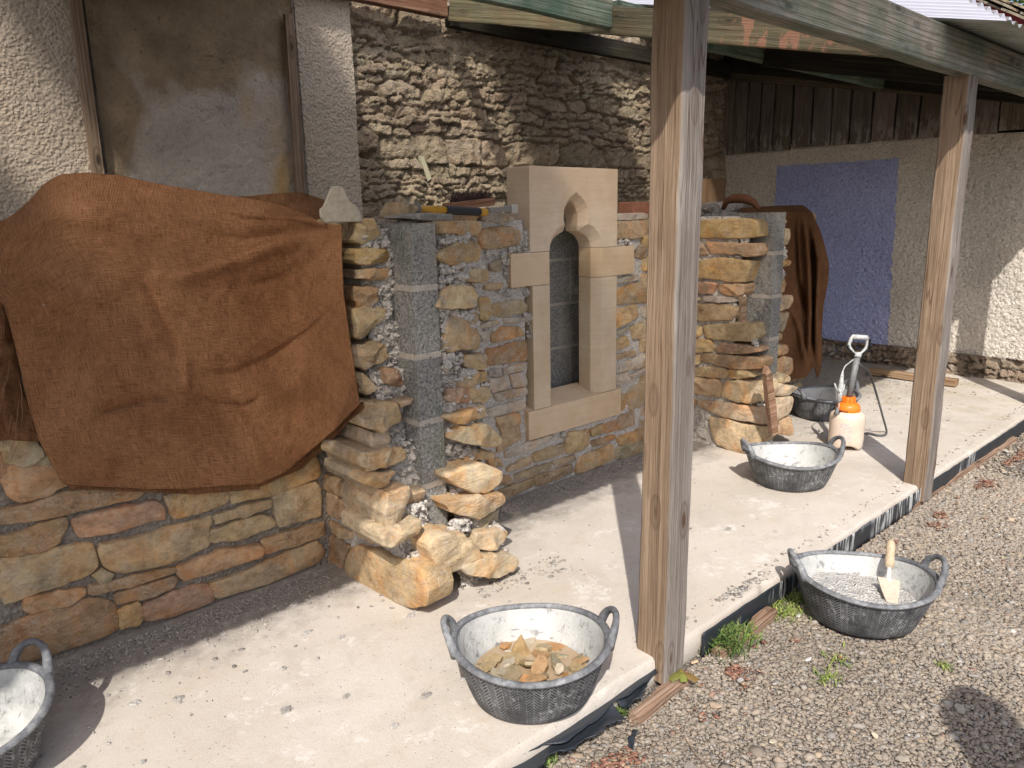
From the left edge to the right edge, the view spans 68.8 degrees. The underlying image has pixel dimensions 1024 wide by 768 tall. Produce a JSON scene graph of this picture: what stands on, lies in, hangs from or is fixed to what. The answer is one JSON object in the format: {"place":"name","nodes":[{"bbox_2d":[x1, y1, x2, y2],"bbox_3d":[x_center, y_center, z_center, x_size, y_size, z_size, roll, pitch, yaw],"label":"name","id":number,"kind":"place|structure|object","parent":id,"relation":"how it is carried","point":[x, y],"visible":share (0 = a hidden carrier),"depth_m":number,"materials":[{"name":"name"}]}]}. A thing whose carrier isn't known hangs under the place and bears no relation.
{"place":"outdoors","nodes":[
{"label":"outdoors","id":0,"kind":"place"},
{"bbox_2d":[33,357,1023,767],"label":"concrete floor","id":1,"kind":"structure","parent":0,"point":[379,661],"depth_m":2.41,"materials":[{"name":"beige concrete"}]},
{"bbox_2d":[0,638,54,767],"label":"rubber tub","id":2,"kind":"object","parent":1,"relation":"on","point":[27,691],"visible":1,"depth_m":1.92,"materials":[{"name":"black rubber"}]},
{"bbox_2d":[0,344,331,663],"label":"stone wall","id":3,"kind":"structure","parent":1,"relation":"on","point":[81,569],"depth_m":2.37,"materials":[{"name":"stone"}]},
{"bbox_2d":[0,173,364,493],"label":"sacking","id":4,"kind":"object","parent":3,"relation":"on","point":[169,339],"visible":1,"depth_m":2.29,"materials":[{"name":"brown fabric"}]},
{"bbox_2d":[0,0,726,222],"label":"building wall","id":5,"kind":"structure","parent":1,"relation":"on","point":[371,110],"depth_m":4.13,"materials":[{"name":"beige stone"}]},
{"bbox_2d":[317,218,518,612],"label":"dividing wall","id":6,"kind":"structure","parent":1,"relation":"on","point":[414,499],"depth_m":2.50,"materials":[{"name":"stone"}]},
{"bbox_2d":[319,186,361,222],"bbox_3d":[-0.534,-0.557,2.325,0.172,0.109,0.060,-13,17,-41],"label":"dressed stone","id":7,"kind":"object","parent":6,"relation":"on","point":[338,206],"visible":1,"depth_m":2.29,"materials":[{"name":"beige stone"}]},
{"bbox_2d":[380,202,417,217],"bbox_3d":[-0.393,-0.611,2.628,0.112,0.054,0.095,-13,17,-41],"label":"rubble stone","id":8,"kind":"object","parent":6,"relation":"on","point":[392,208],"visible":0.74,"depth_m":2.59,"materials":[{"name":"stone"}]},
{"bbox_2d":[383,213,452,220],"bbox_3d":[-0.319,-0.572,2.561,0.221,0.028,0.122,-13,17,-41],"label":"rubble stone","id":9,"kind":"object","parent":6,"relation":"on","point":[418,216],"visible":0.97,"depth_m":2.52,"materials":[{"name":"stone"}]},
{"bbox_2d":[410,203,488,215],"bbox_3d":[-0.229,-0.658,2.831,0.402,0.053,0.104,-13,17,-41],"label":"hammer","id":10,"kind":"object","parent":6,"relation":"on","point":[461,210],"visible":0.92,"depth_m":2.83,"materials":[{"name":"metal"}]},
{"bbox_2d":[105,468,863,763],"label":"mortar splats","id":11,"kind":"object","parent":1,"relation":"on","point":[283,710],"visible":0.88,"depth_m":2.08,"materials":[{"name":"grey concrete"}]},
{"bbox_2d":[406,166,648,499],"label":"stone wall","id":12,"kind":"structure","parent":1,"relation":"on","point":[561,301],"depth_m":3.60,"materials":[{"name":"stone"}]},
{"bbox_2d":[442,187,494,207],"bbox_3d":[-0.177,-0.756,3.050,0.075,0.099,0.271,9,16,38],"label":"hand brush","id":13,"kind":"object","parent":12,"relation":"on","point":[480,198],"visible":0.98,"depth_m":3.03,"materials":[{"name":"brown wood"}]},
{"bbox_2d":[486,204,517,212],"bbox_3d":[-0.049,-0.730,3.121,0.040,0.037,0.202,8,16,34],"label":"chisel","id":14,"kind":"object","parent":12,"relation":"on","point":[512,208],"visible":0.94,"depth_m":3.13,"materials":[{"name":"metal"}]},
{"bbox_2d":[506,166,633,440],"bbox_3d":[0.263,-0.403,3.627,0.846,1.237,0.149,-13,17,-41],"label":"window","id":15,"kind":"structure","parent":12,"relation":"in","point":[587,196],"depth_m":3.56,"materials":[{"name":"stone"}]},
{"bbox_2d":[619,202,648,212],"bbox_3d":[0.681,-0.949,4.029,0.215,0.061,0.100,-13,17,-41],"label":"brick","id":16,"kind":"object","parent":12,"relation":"on","point":[633,207],"visible":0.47,"depth_m":3.96,"materials":[{"name":"red brick"}]},
{"bbox_2d":[440,603,619,724],"bbox_3d":[0.052,0.740,2.055,0.432,0.237,0.426,-13,17,-41],"label":"rubber tub","id":17,"kind":"object","parent":1,"relation":"on","point":[471,639],"visible":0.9,"depth_m":2.04,"materials":[{"name":"grey rubber"}]},
{"bbox_2d":[475,639,586,681],"bbox_3d":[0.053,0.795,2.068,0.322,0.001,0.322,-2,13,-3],"label":"stones","id":18,"kind":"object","parent":17,"relation":"in","point":[566,661],"depth_m":2.13,"materials":[{"name":"beige stone"}]},
{"bbox_2d":[477,661,496,672],"bbox_3d":[-0.072,0.787,2.075,0.055,0.029,0.041,2,13,15],"label":"stone chip","id":19,"kind":"object","parent":18,"relation":"on","point":[486,666],"visible":0.69,"depth_m":2.07,"materials":[{"name":"beige stone"}]},
{"bbox_2d":[483,653,502,662],"bbox_3d":[-0.053,0.778,2.112,0.057,0.025,0.031,-2,13,-3],"label":"stone chip","id":20,"kind":"object","parent":18,"relation":"on","point":[497,658],"visible":0.74,"depth_m":2.11,"materials":[{"name":"beige stone"}]},
{"bbox_2d":[489,667,501,677],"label":"stone chip","id":21,"kind":"object","parent":18,"relation":"on","point":[493,671],"visible":0.35,"depth_m":2.04,"materials":[{"name":"beige stone"}]},
{"bbox_2d":[497,666,506,675],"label":"stone chip","id":22,"kind":"object","parent":18,"relation":"on","point":[501,671],"visible":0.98,"depth_m":2.04,"materials":[{"name":"beige stone"}]},
{"bbox_2d":[500,642,511,649],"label":"stone chip","id":23,"kind":"object","parent":18,"relation":"in","point":[505,645],"visible":1,"depth_m":2.18,"materials":[{"name":"orange stone"}]},
{"bbox_2d":[500,657,515,667],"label":"stone chip","id":24,"kind":"object","parent":18,"relation":"on","point":[507,662],"visible":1,"depth_m":2.08,"materials":[{"name":"beige stone"}]},
{"bbox_2d":[501,664,521,680],"bbox_3d":[-0.003,0.796,2.041,0.075,0.032,0.057,-13,17,-41],"label":"stone chip","id":25,"kind":"object","parent":18,"relation":"on","point":[513,673],"visible":0.67,"depth_m":2.04,"materials":[{"name":"beige stone"}]},
{"bbox_2d":[503,652,524,664],"bbox_3d":[0.006,0.777,2.112,0.064,0.017,0.049,0,13,5],"label":"stone chip","id":26,"kind":"object","parent":18,"relation":"on","point":[518,656],"visible":0.67,"depth_m":2.11,"materials":[{"name":"beige stone"}]},
{"bbox_2d":[511,634,530,655],"bbox_3d":[0.025,0.747,2.146,0.065,0.068,0.027,-1,13,0],"label":"stone chip","id":27,"kind":"object","parent":18,"relation":"on","point":[520,646],"visible":0.9,"depth_m":2.14,"materials":[{"name":"beige stone"}]},
{"bbox_2d":[520,674,529,681],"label":"stone chip","id":28,"kind":"object","parent":18,"relation":"on","point":[524,676],"visible":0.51,"depth_m":2.00,"materials":[{"name":"orange stone"}]},
{"bbox_2d":[519,659,533,666],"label":"stone chip","id":29,"kind":"object","parent":18,"relation":"on","point":[526,663],"visible":0.78,"depth_m":2.06,"materials":[{"name":"beige stone"}]},
{"bbox_2d":[524,637,535,646],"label":"stone chip","id":30,"kind":"object","parent":18,"relation":"on","point":[531,641],"visible":0.49,"depth_m":2.21,"materials":[{"name":"beige stone"}]},
{"bbox_2d":[524,674,546,681],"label":"stone chip","id":31,"kind":"object","parent":18,"relation":"on","point":[535,677],"visible":0.82,"depth_m":1.99,"materials":[{"name":"orange stone"}]},
{"bbox_2d":[529,655,548,673],"bbox_3d":[0.074,0.775,2.050,0.041,0.036,0.072,5,14,26],"label":"stone chip","id":32,"kind":"object","parent":18,"relation":"on","point":[539,665],"visible":0.88,"depth_m":2.05,"materials":[{"name":"brown stone"}]},
{"bbox_2d":[532,648,549,657],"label":"stone chip","id":33,"kind":"object","parent":18,"relation":"on","point":[535,653],"visible":0.65,"depth_m":2.13,"materials":[{"name":"brown stone"}]},
{"bbox_2d":[535,643,552,651],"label":"stone chip","id":34,"kind":"object","parent":18,"relation":"in","point":[544,647],"visible":1,"depth_m":2.15,"materials":[{"name":"beige stone"}]},
{"bbox_2d":[550,652,560,659],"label":"stone chip","id":35,"kind":"object","parent":18,"relation":"on","point":[553,654],"visible":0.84,"depth_m":2.13,"materials":[{"name":"beige stone"}]},
{"bbox_2d":[547,642,567,650],"bbox_3d":[0.129,0.770,2.190,0.063,0.022,0.052,-13,17,-41],"label":"stone chip","id":36,"kind":"object","parent":18,"relation":"in","point":[556,646],"visible":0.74,"depth_m":2.18,"materials":[{"name":"orange stone"}]},
{"bbox_2d":[551,656,563,664],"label":"stone chip","id":37,"kind":"object","parent":18,"relation":"in","point":[554,659],"visible":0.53,"depth_m":2.10,"materials":[{"name":"beige stone"}]},
{"bbox_2d":[554,663,563,674],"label":"stone chip","id":38,"kind":"object","parent":18,"relation":"on","point":[559,668],"visible":1,"depth_m":2.05,"materials":[{"name":"beige stone"}]},
{"bbox_2d":[551,662,571,672],"bbox_3d":[0.139,0.790,2.073,0.062,0.033,0.043,6,15,28],"label":"stone chip","id":39,"kind":"object","parent":18,"relation":"on","point":[566,668],"visible":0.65,"depth_m":2.07,"materials":[{"name":"beige stone"}]},
{"bbox_2d":[558,654,568,657],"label":"stone chip","id":40,"kind":"object","parent":18,"relation":"in","point":[563,655],"visible":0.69,"depth_m":2.13,"materials":[{"name":"beige stone"}]},
{"bbox_2d":[568,662,583,671],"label":"stone chip","id":41,"kind":"object","parent":18,"relation":"on","point":[574,666],"visible":0.72,"depth_m":2.07,"materials":[{"name":"beige stone"}]},
{"bbox_2d":[572,653,582,660],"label":"stone chip","id":42,"kind":"object","parent":18,"relation":"on","point":[579,656],"visible":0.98,"depth_m":2.11,"materials":[{"name":"beige stone"}]},
{"bbox_2d":[572,656,589,663],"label":"stone chip","id":43,"kind":"object","parent":18,"relation":"on","point":[583,659],"visible":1,"depth_m":2.09,"materials":[{"name":"stone"}]},
{"bbox_2d":[40,368,1023,767],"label":"mortar debris","id":44,"kind":"object","parent":1,"relation":"on","point":[736,592],"visible":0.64,"depth_m":2.58,"materials":[{"name":"grey concrete"}]},
{"bbox_2d":[513,704,625,767],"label":"membrane strip","id":45,"kind":"object","parent":1,"relation":"on","point":[612,714],"visible":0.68,"depth_m":1.97,"materials":[{"name":"grey plastic"}]},
{"bbox_2d":[525,669,656,753],"bbox_3d":[0.196,0.891,2.059,0.760,0.031,0.123,-13,17,-41],"label":"membrane strip","id":46,"kind":"object","parent":1,"relation":"on","point":[568,734],"visible":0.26,"depth_m":2.03,"materials":[{"name":"grey plastic"}]},
{"bbox_2d":[617,671,656,708],"bbox_3d":[0.366,0.883,2.175,0.061,0.034,0.175,8,16,36],"label":"membrane strip","id":47,"kind":"object","parent":1,"relation":"on","point":[628,700],"visible":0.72,"depth_m":2.14,"materials":[{"name":"grey plastic"}]},
{"bbox_2d":[346,0,1023,683],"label":"timber canopy","id":48,"kind":"object","parent":1,"relation":"on","point":[960,56],"visible":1,"depth_m":2.67,"materials":[{"name":"wood"}]},
{"bbox_2d":[701,179,725,203],"bbox_3d":[1.635,-1.016,6.655,0.420,1.550,0.272,-13,17,-41],"label":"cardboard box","id":49,"kind":"object","parent":1,"relation":"on","point":[713,190],"visible":0.21,"depth_m":6.42,"materials":[{"name":"brown cardboard"}]},
{"bbox_2d":[693,212,797,453],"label":"dividing wall","id":50,"kind":"structure","parent":1,"relation":"on","point":[742,254],"depth_m":3.99,"materials":[{"name":"stone"}]},
{"bbox_2d":[701,203,722,213],"bbox_3d":[1.087,-0.971,4.164,0.150,0.066,0.124,-13,17,-41],"label":"slate","id":51,"kind":"object","parent":50,"relation":"on","point":[709,208],"visible":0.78,"depth_m":4.12,"materials":[{"name":"stone"}]},
{"bbox_2d":[721,193,760,210],"bbox_3d":[1.239,-0.985,4.053,0.052,0.094,0.238,-13,17,-41],"label":"clay ridge tile","id":52,"kind":"object","parent":50,"relation":"on","point":[743,199],"visible":1,"depth_m":4.03,"materials":[{"name":"brown ceramic"}]},
{"bbox_2d":[731,204,752,212],"bbox_3d":[1.410,-1.071,4.607,0.146,0.074,0.123,-13,17,-41],"label":"slate","id":53,"kind":"object","parent":50,"relation":"on","point":[744,206],"visible":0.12,"depth_m":4.54,"materials":[{"name":"stone"}]},
{"bbox_3d":[1.225,-0.976,4.320,0.224,0.032,0.121,-13,17,-41],"label":"slate","id":54,"kind":"object","parent":50,"relation":"on","visible":0},
{"bbox_2d":[703,201,742,212],"bbox_3d":[1.192,-1.026,4.345,0.406,0.066,0.125,-13,17,-41],"label":"slate","id":55,"kind":"object","parent":54,"relation":"on","point":[734,207],"visible":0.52,"depth_m":4.34,"materials":[{"name":"stone"}]},
{"bbox_2d":[762,365,778,433],"bbox_3d":[1.308,0.085,3.785,0.173,0.379,0.030,-13,17,-41],"label":"timber stake","id":56,"kind":"object","parent":1,"relation":"on","point":[770,402],"visible":1,"depth_m":3.76,"materials":[{"name":"brown wood"}]},
{"bbox_2d":[740,435,845,491],"bbox_3d":[1.344,0.365,3.601,0.436,0.225,0.431,-13,17,-41],"label":"rubber tub","id":57,"kind":"object","parent":1,"relation":"on","point":[796,466],"visible":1,"depth_m":3.55,"materials":[{"name":"grey rubber"}]},
{"bbox_2d":[782,212,815,395],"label":"stone wall","id":58,"kind":"structure","parent":1,"relation":"on","point":[797,382],"depth_m":5.21,"materials":[{"name":"stone"}]},
{"bbox_2d":[740,205,828,378],"bbox_3d":[1.708,-0.547,4.875,1.163,1.198,0.267,-13,17,-41],"label":"sacking","id":59,"kind":"object","parent":58,"relation":"hanging from","point":[806,270],"visible":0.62,"depth_m":4.96,"materials":[{"name":"brown fabric"}]},
{"bbox_2d":[789,378,861,421],"bbox_3d":[1.971,0.093,4.737,0.469,0.222,0.424,-13,17,-41],"label":"rubber tub","id":60,"kind":"object","parent":1,"relation":"on","point":[816,403],"visible":0.67,"depth_m":4.66,"materials":[{"name":"black rubber"}]},
{"bbox_2d":[828,334,887,449],"bbox_3d":[1.946,0.019,4.165,0.582,0.630,0.182,-13,17,-41],"label":"pump sprayer","id":61,"kind":"object","parent":1,"relation":"on","point":[847,419],"visible":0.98,"depth_m":4.04,"materials":[{"name":"white plastic"}]},
{"bbox_2d":[722,0,1023,383],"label":"outbuilding","id":62,"kind":"structure","parent":1,"relation":"on","point":[852,167],"depth_m":6.05,"materials":[{"name":"roughcast render"},{"name":"dark timber"},{"name":"blue paint"}]},
{"bbox_2d":[869,367,958,386],"bbox_3d":[3.024,-0.056,5.652,0.080,0.051,0.612,-13,17,-41],"label":"timber plank","id":63,"kind":"object","parent":1,"relation":"on","point":[905,375],"visible":0.62,"depth_m":5.69,"materials":[{"name":"brown wood"}]},
{"bbox_2d":[739,296,746,321],"bbox_3d":[1.159,-0.375,3.761,0.053,0.134,0.015,-13,17,-41],"label":"stone","id":64,"kind":"object","parent":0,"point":[742,307],"visible":1,"depth_m":3.75,"materials":[{"name":"brown stone"}]},
{"bbox_2d":[540,433,1023,767],"bbox_3d":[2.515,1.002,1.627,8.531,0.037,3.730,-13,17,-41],"label":"gravel","id":65,"kind":"structure","parent":0,"point":[964,628],"depth_m":2.25,"materials":[{"name":"grey gravel"}]},
{"bbox_2d":[542,752,557,767],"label":"weed","id":66,"kind":"object","parent":65,"relation":"on","point":[548,759],"visible":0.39,"depth_m":1.94,"materials":[{"name":"green plant"}]},
{"bbox_2d":[615,704,631,716],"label":"weed","id":67,"kind":"object","parent":65,"relation":"on","point":[622,712],"visible":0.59,"depth_m":2.12,"materials":[{"name":"green plant"}]},
{"bbox_2d":[627,729,638,749],"bbox_3d":[0.322,0.959,2.014,0.024,0.012,0.087,3,14,19],"label":"membrane strip","id":68,"kind":"object","parent":65,"relation":"on","point":[631,739],"visible":1,"depth_m":2.02,"materials":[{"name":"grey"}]},
{"bbox_2d":[684,761,694,767],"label":"loose stone","id":69,"kind":"object","parent":65,"relation":"on","point":[689,764],"visible":1,"depth_m":1.91,"materials":[{"name":"grey stone"}]},
{"bbox_2d":[684,736,712,767],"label":"dry twig","id":70,"kind":"object","parent":65,"relation":"on","point":[696,754],"visible":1,"depth_m":1.95,"materials":[{"name":"brown wood"}]},
{"bbox_2d":[709,702,721,708],"bbox_3d":[0.583,0.922,2.143,0.036,0.014,0.019,6,15,29],"label":"loose stone","id":71,"kind":"object","parent":65,"relation":"on","point":[713,705],"visible":1,"depth_m":2.14,"materials":[{"name":"beige stone"}]},
{"bbox_2d":[699,618,765,665],"bbox_3d":[0.669,0.814,2.446,0.284,0.085,0.301,-13,17,-41],"label":"weed","id":72,"kind":"object","parent":65,"relation":"on","point":[726,636],"visible":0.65,"depth_m":2.41,"materials":[{"name":"green plant"}]},
{"bbox_2d":[733,623,761,642],"bbox_3d":[0.770,0.823,2.467,0.106,0.055,0.093,-2,13,-1],"label":"weed","id":73,"kind":"object","parent":65,"relation":"on","point":[750,633],"visible":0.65,"depth_m":2.46,"materials":[{"name":"green plant"}]},
{"bbox_2d":[769,739,776,743],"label":"loose stone","id":74,"kind":"object","parent":65,"relation":"on","point":[772,741],"visible":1,"depth_m":1.99,"materials":[{"name":"beige stone"}]},
{"bbox_2d":[770,597,811,627],"bbox_3d":[0.955,0.794,2.632,0.206,0.031,0.226,-4,13,-10],"label":"weed","id":75,"kind":"object","parent":65,"relation":"on","point":[788,610],"visible":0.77,"depth_m":2.63,"materials":[{"name":"green plant"}]},
{"bbox_2d":[785,587,805,606],"bbox_3d":[1.038,0.770,2.715,0.116,0.037,0.123,-6,14,-20],"label":"weed","id":76,"kind":"object","parent":65,"relation":"on","point":[798,598],"visible":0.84,"depth_m":2.71,"materials":[{"name":"green plant"}]},
{"bbox_2d":[583,445,1023,767],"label":"leaf litter","id":77,"kind":"object","parent":65,"relation":"on","point":[605,762],"visible":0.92,"depth_m":2.26,"materials":[{"name":"brown plant"}]},
{"bbox_2d":[618,745,652,759],"bbox_3d":[0.326,0.966,1.957,0.111,0.002,0.011,-7,14,-26],"label":"dry twig","id":78,"kind":"object","parent":77,"relation":"on","point":[637,753],"visible":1,"depth_m":1.95,"materials":[{"name":"brown wood"}]},
{"bbox_2d":[628,436,1016,724],"bbox_3d":[1.661,0.630,3.308,3.644,0.059,0.086,-13,17,-41],"label":"timber edging","id":79,"kind":"object","parent":65,"relation":"on","point":[658,698],"visible":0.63,"depth_m":2.39,"materials":[{"name":"brown wood"}]},
{"bbox_2d":[668,668,698,682],"bbox_3d":[0.513,0.885,2.235,0.085,0.048,0.058,7,15,32],"label":"leaf","id":80,"kind":"object","parent":79,"relation":"on","point":[682,675],"visible":0.9,"depth_m":2.23,"materials":[{"name":"yellow plant"}]},
{"bbox_2d":[810,663,842,686],"bbox_3d":[0.949,0.880,2.268,0.105,0.024,0.101,1,13,9],"label":"weed","id":81,"kind":"object","parent":65,"relation":"on","point":[827,675],"visible":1,"depth_m":2.26,"materials":[{"name":"green plant"}]},
{"bbox_2d":[820,641,851,668],"bbox_3d":[1.030,0.857,2.370,0.102,0.020,0.133,-1,13,1],"label":"weed","id":82,"kind":"object","parent":65,"relation":"on","point":[835,657],"visible":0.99,"depth_m":2.35,"materials":[{"name":"green plant"}]},
{"bbox_2d":[701,420,1023,657],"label":"membrane upstand","id":83,"kind":"object","parent":65,"relation":"on","point":[863,534],"visible":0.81,"depth_m":3.13,"materials":[{"name":"black plastic"}]},
{"bbox_2d":[787,548,948,638],"bbox_3d":[1.212,0.693,2.581,0.452,0.244,0.457,-13,17,-41],"label":"rubber tub","id":84,"kind":"object","parent":65,"relation":"on","point":[922,583],"visible":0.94,"depth_m":2.51,"materials":[{"name":"black rubber"}]},
{"bbox_2d":[812,571,916,604],"bbox_3d":[1.211,0.726,2.588,0.360,0.035,0.360,1,12,5],"label":"lime mortar","id":85,"kind":"object","parent":84,"relation":"in","point":[855,585],"visible":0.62,"depth_m":2.63,"materials":[{"name":"grey sand"}]},
{"bbox_2d":[877,539,899,604],"bbox_3d":[1.321,0.653,2.628,0.072,0.140,0.236,3,13,16],"label":"trowel","id":86,"kind":"object","parent":85,"relation":"on","point":[889,587],"visible":1,"depth_m":2.60,"materials":[{"name":"metal"}]},
{"bbox_2d":[871,732,878,738],"bbox_3d":[0.974,0.944,2.008,0.014,0.010,0.018,-1,13,1],"label":"loose stone","id":87,"kind":"object","parent":65,"relation":"on","point":[875,735],"visible":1,"depth_m":2.00,"materials":[{"name":"beige stone"}]},
{"bbox_2d":[895,756,909,761],"bbox_3d":[1.003,0.963,1.922,0.034,0.014,0.017,4,14,21],"label":"loose stone","id":88,"kind":"object","parent":65,"relation":"on","point":[902,758],"visible":1,"depth_m":1.92,"materials":[{"name":"beige stone"}]},
{"bbox_2d":[934,659,953,671],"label":"weed","id":89,"kind":"object","parent":65,"relation":"on","point":[944,663],"visible":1,"depth_m":2.31,"materials":[{"name":"green plant"}]},
{"bbox_2d":[954,703,964,714],"bbox_3d":[1.262,0.915,2.108,0.031,0.014,0.031,-13,17,-41],"label":"loose stone","id":90,"kind":"object","parent":65,"relation":"on","point":[959,708],"visible":1,"depth_m":2.10,"materials":[{"name":"grey stone"}]},
{"bbox_2d":[968,674,979,677],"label":"loose stone","id":91,"kind":"object","parent":65,"relation":"on","point":[974,675],"visible":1,"depth_m":2.25,"materials":[{"name":"white stone"}]}
]}

